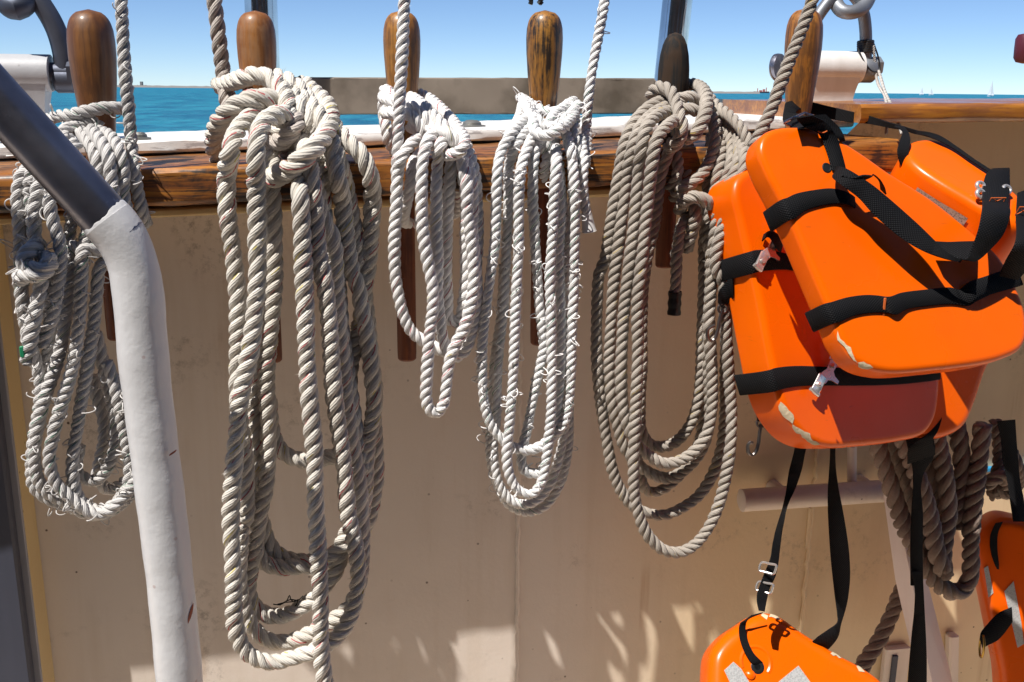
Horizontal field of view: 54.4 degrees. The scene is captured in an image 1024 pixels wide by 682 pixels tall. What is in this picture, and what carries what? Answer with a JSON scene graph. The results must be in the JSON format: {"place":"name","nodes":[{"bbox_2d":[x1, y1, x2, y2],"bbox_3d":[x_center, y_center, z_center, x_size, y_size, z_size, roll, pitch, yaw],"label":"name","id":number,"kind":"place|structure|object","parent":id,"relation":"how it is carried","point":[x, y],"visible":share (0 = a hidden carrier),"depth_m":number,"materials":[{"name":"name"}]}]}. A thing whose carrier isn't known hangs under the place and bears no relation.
{"place":"outdoors","nodes":[
{"label":"outdoors","id":0,"kind":"place"},
{"bbox_2d":[0,0,1023,94],"label":"sky","id":1,"kind":"structure","parent":0,"point":[941,46],"materials":[{"name":"blue"}]},
{"bbox_2d":[50,87,1023,133],"bbox_3d":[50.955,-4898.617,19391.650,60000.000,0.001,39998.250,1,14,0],"label":"sea","id":2,"kind":"structure","parent":0,"point":[171,109],"depth_m":133.94,"materials":[{"name":"liquid"}]},
{"bbox_2d":[117,85,759,93],"bbox_3d":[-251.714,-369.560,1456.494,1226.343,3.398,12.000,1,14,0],"label":"breakwater","id":3,"kind":"object","parent":2,"relation":"in","point":[171,86],"visible":0.16,"depth_m":1452.27,"materials":[{"name":"stone"}]},
{"bbox_2d":[754,88,768,92],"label":"ship","id":4,"kind":"object","parent":2,"relation":"on","point":[760,91],"visible":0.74,"depth_m":2518.08},
{"bbox_2d":[987,81,994,96],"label":"sailboat","id":5,"kind":"object","parent":2,"relation":"on","point":[990,90],"visible":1,"depth_m":1259.77,"materials":[{"name":"white"}]},
{"bbox_2d":[1013,34,1023,63],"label":"maroon handle","id":6,"kind":"object","parent":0,"point":[1018,55],"visible":1,"depth_m":1.42,"materials":[{"name":"paint"}]},
{"label":"deck","id":7,"kind":"structure","parent":0,"visible":0},
{"bbox_2d":[0,225,54,681],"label":"side frame","id":8,"kind":"object","parent":7,"relation":"on","point":[25,650],"visible":0.94,"depth_m":1.28,"materials":[{"name":"paint"}]},
{"bbox_2d":[0,64,202,681],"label":"bent pipe","id":9,"kind":"object","parent":7,"relation":"on","point":[65,174],"visible":1,"depth_m":0.88,"materials":[{"name":"white metal"}]},
{"bbox_2d":[0,121,1023,681],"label":"bulwark","id":10,"kind":"object","parent":7,"relation":"on","point":[472,577],"visible":0.42,"depth_m":1.44,"materials":[{"name":"beige paint"}]},
{"bbox_2d":[0,113,853,158],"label":"cap rail","id":11,"kind":"object","parent":10,"relation":"on","point":[189,141],"visible":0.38,"depth_m":1.34,"materials":[{"name":"white paint"}]},
{"bbox_2d":[0,54,54,112],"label":"lug bracket","id":12,"kind":"object","parent":11,"relation":"attached to","point":[29,73],"visible":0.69,"depth_m":1.26,"materials":[{"name":"white metal"}]},
{"bbox_2d":[35,0,73,92],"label":"bow shackle","id":13,"kind":"object","parent":12,"relation":"attached to","point":[49,17],"visible":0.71,"depth_m":1.26,"materials":[{"name":"grey metal"}]},
{"bbox_2d":[0,0,34,19],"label":"chain link","id":14,"kind":"object","parent":13,"relation":"attached to","point":[17,9],"visible":0.99,"depth_m":1.23,"materials":[{"name":"silver metal"}]},
{"bbox_2d":[244,0,279,67],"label":"stanchion","id":15,"kind":"object","parent":11,"relation":"on","point":[269,8],"visible":0.09,"depth_m":1.44,"materials":[{"name":"silver metal"}]},
{"bbox_2d":[294,77,653,114],"bbox_3d":[-0.076,-0.388,1.575,0.674,0.063,0.010,-2,14,-10],"label":"steel plate","id":16,"kind":"object","parent":11,"relation":"on","point":[358,95],"visible":0.48,"depth_m":1.58,"materials":[{"name":"grey metal"}]},
{"bbox_2d":[654,0,692,115],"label":"stanchion","id":17,"kind":"object","parent":11,"relation":"on","point":[675,15],"visible":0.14,"depth_m":1.55,"materials":[{"name":"silver metal"}]},
{"bbox_2d":[719,98,1023,122],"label":"board rail","id":18,"kind":"object","parent":11,"relation":"on","point":[924,110],"visible":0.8,"depth_m":1.24,"materials":[{"name":"brown wood"}]},
{"bbox_2d":[813,51,866,100],"bbox_3d":[0.470,-0.378,1.461,0.080,0.092,0.046,-2,14,-10],"label":"lug bracket","id":19,"kind":"object","parent":18,"relation":"attached to","point":[841,75],"visible":0.64,"depth_m":1.44,"materials":[{"name":"white metal"}]},
{"bbox_2d":[769,0,883,82],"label":"bow shackle","id":20,"kind":"object","parent":19,"relation":"attached to","point":[824,7],"visible":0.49,"depth_m":1.44,"materials":[{"name":"metal"}]},
{"bbox_2d":[831,0,874,19],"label":"chain link","id":21,"kind":"object","parent":20,"relation":"attached to","point":[841,9],"visible":0.98,"depth_m":1.42,"materials":[{"name":"metal"}]},
{"bbox_2d":[857,40,879,72],"bbox_3d":[0.515,-0.416,1.454,0.036,0.047,0.034,-7,16,-29],"label":"tape lashing","id":22,"kind":"object","parent":20,"relation":"attached to","point":[864,46],"visible":1,"depth_m":1.45,"materials":[{"name":"black"}]},
{"bbox_2d":[873,45,901,134],"bbox_3d":[0.500,-0.341,1.336,0.018,0.118,0.268,4,14,12],"label":"thin cord","id":23,"kind":"object","parent":20,"relation":"hanging from","point":[882,89],"visible":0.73,"depth_m":1.39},
{"bbox_2d":[0,133,898,212],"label":"pin rail","id":24,"kind":"object","parent":10,"relation":"attached to","point":[182,179],"visible":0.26,"depth_m":1.11,"materials":[{"name":"brown wood"}]},
{"bbox_2d":[66,9,116,340],"bbox_3d":[-0.456,-0.179,1.111,0.049,0.364,0.049,1,14,0],"label":"belaying pin","id":25,"kind":"object","parent":24,"relation":"hanging from","point":[91,48],"visible":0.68,"depth_m":1.06,"materials":[{"name":"brown wood"}]},
{"bbox_2d":[0,0,155,524],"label":"rope coil","id":26,"kind":"object","parent":25,"relation":"hanging from","point":[58,277],"visible":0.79,"depth_m":1.04,"materials":[{"name":"white fabric"}]},
{"bbox_2d":[236,11,281,362],"bbox_3d":[-0.285,-0.170,1.144,0.043,0.400,0.043,1,14,0],"label":"belaying pin","id":27,"kind":"object","parent":24,"relation":"hanging from","point":[256,38],"visible":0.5,"depth_m":1.09,"materials":[{"name":"brown wood"}]},
{"bbox_2d":[204,0,385,681],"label":"rope coil","id":28,"kind":"object","parent":27,"relation":"hanging from","point":[297,123],"visible":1,"depth_m":1.08,"materials":[{"name":"beige fabric"}]},
{"bbox_2d":[273,595,302,605],"bbox_3d":[-0.262,0.304,1.163,0.035,0.015,0.007,1,14,0],"label":"black twine","id":29,"kind":"object","parent":28,"relation":"attached to","point":[297,600],"visible":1,"depth_m":1.16,"materials":[{"name":"black fabric"}]},
{"bbox_2d":[383,11,420,361],"bbox_3d":[-0.127,-0.174,1.171,0.042,0.407,0.042,1,14,0],"label":"belaying pin","id":30,"kind":"object","parent":24,"relation":"attached to","point":[406,348],"visible":0.5,"depth_m":1.17,"materials":[{"name":"brown wood"}]},
{"bbox_2d":[377,0,483,417],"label":"rope coil","id":31,"kind":"object","parent":30,"relation":"hanging from","point":[434,123],"visible":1,"depth_m":1.08,"materials":[{"name":"white fabric"}]},
{"bbox_2d":[526,10,562,345],"bbox_3d":[0.036,-0.189,1.196,0.043,0.397,0.043,1,14,0],"label":"belaying pin","id":32,"kind":"object","parent":24,"relation":"attached to","point":[544,40],"visible":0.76,"depth_m":1.15,"materials":[{"name":"brown wood"}]},
{"bbox_2d":[528,0,543,4],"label":"tape tails","id":33,"kind":"object","parent":32,"relation":"hanging from","point":[539,2],"visible":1,"depth_m":1.15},
{"bbox_2d":[471,0,609,516],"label":"rope coil","id":34,"kind":"object","parent":32,"relation":"hanging from","point":[533,127],"visible":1,"depth_m":1.12,"materials":[{"name":"white fabric"}]},
{"bbox_2d":[655,32,688,267],"bbox_3d":[0.192,-0.229,1.214,0.038,0.282,0.038,1,14,0],"label":"belaying pin","id":35,"kind":"object","parent":24,"relation":"attached to","point":[673,68],"visible":0.6,"depth_m":1.18,"materials":[{"name":"brown wood"}]},
{"bbox_2d":[590,0,818,558],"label":"rope coil","id":36,"kind":"object","parent":35,"relation":"hanging from","point":[731,136],"visible":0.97,"depth_m":1.15,"materials":[{"name":"beige fabric"}]},
{"bbox_2d":[784,9,822,127],"bbox_3d":[0.353,-0.239,1.240,0.044,0.333,0.044,1,14,0],"label":"belaying pin","id":37,"kind":"object","parent":24,"relation":"attached to","point":[800,88],"visible":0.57,"depth_m":1.20,"materials":[{"name":"orange wood"}]},
{"bbox_2d":[705,170,986,463],"bbox_3d":[0.423,-0.027,1.196,0.416,0.381,0.158,-6,16,-25],"label":"life jacket","id":38,"kind":"object","parent":37,"relation":"hanging from","point":[798,385],"visible":0.6,"depth_m":1.11,"materials":[{"name":"orange plastic"}]},
{"bbox_2d":[700,448,879,681],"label":"life jacket","id":39,"kind":"object","parent":38,"relation":"hanging from","point":[762,647],"visible":0.98,"depth_m":1.25,"materials":[{"name":"orange plastic"}]},
{"bbox_2d":[906,437,934,681],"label":"webbing strap","id":40,"kind":"object","parent":38,"relation":"hanging from","point":[917,671],"visible":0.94,"depth_m":1.30,"materials":[{"name":"black fabric"}]},
{"bbox_2d":[997,420,1023,521],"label":"webbing strap","id":41,"kind":"object","parent":38,"relation":"hanging from","point":[1007,431],"visible":1,"depth_m":1.28,"materials":[{"name":"black fabric"}]},
{"bbox_2d":[976,510,1023,681],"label":"life jacket","id":42,"kind":"object","parent":41,"relation":"hanging from","point":[1000,589],"visible":0.79,"depth_m":1.44,"materials":[{"name":"orange plastic"}]},
{"bbox_2d":[746,101,1023,377],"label":"life jacket","id":43,"kind":"object","parent":37,"relation":"hanging from","point":[912,264],"visible":0.99,"depth_m":1.01,"materials":[{"name":"orange plastic"}]},
{"bbox_2d":[737,446,883,511],"bbox_3d":[0.463,0.200,1.491,0.264,0.089,0.061,-2,14,-10],"label":"wall bar","id":44,"kind":"object","parent":10,"relation":"attached to","point":[855,488],"depth_m":1.47,"materials":[{"name":"beige paint"}]},
{"bbox_2d":[879,644,909,681],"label":"drain cover","id":45,"kind":"object","parent":10,"relation":"attached to","point":[894,663],"visible":0.95,"depth_m":1.62,"materials":[{"name":"beige paint"}]},
{"bbox_2d":[869,421,992,600],"bbox_3d":[0.554,0.228,1.353,0.196,0.281,0.076,-2,14,-10],"label":"heavy rope","id":46,"kind":"object","parent":10,"relation":"hanging from","point":[952,500],"visible":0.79,"depth_m":1.34,"materials":[{"name":"beige fabric"}]},
{"bbox_2d":[985,418,1023,501],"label":"knotted rope","id":47,"kind":"object","parent":46,"relation":"attached to","point":[996,485],"visible":0.59,"depth_m":1.36,"materials":[{"name":"beige fabric"}]},
{"bbox_2d":[945,632,958,681],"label":"wall stiffener","id":48,"kind":"structure","parent":10,"relation":"attached to","point":[952,646],"depth_m":1.64,"materials":[{"name":"beige paint"}]},
{"bbox_2d":[883,493,952,681],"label":"leaning post","id":49,"kind":"object","parent":7,"relation":"on","point":[938,669],"visible":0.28,"depth_m":1.45,"materials":[{"name":"white paint"}]},
{"bbox_2d":[855,585,901,672],"bbox_3d":[0.549,0.451,1.493,0.121,0.199,0.032,-5,15,-21],"label":"heavy rope","id":50,"kind":"object","parent":49,"relation":"attached to","point":[872,650],"visible":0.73,"depth_m":1.48,"materials":[{"name":"grey fabric"}]}
]}

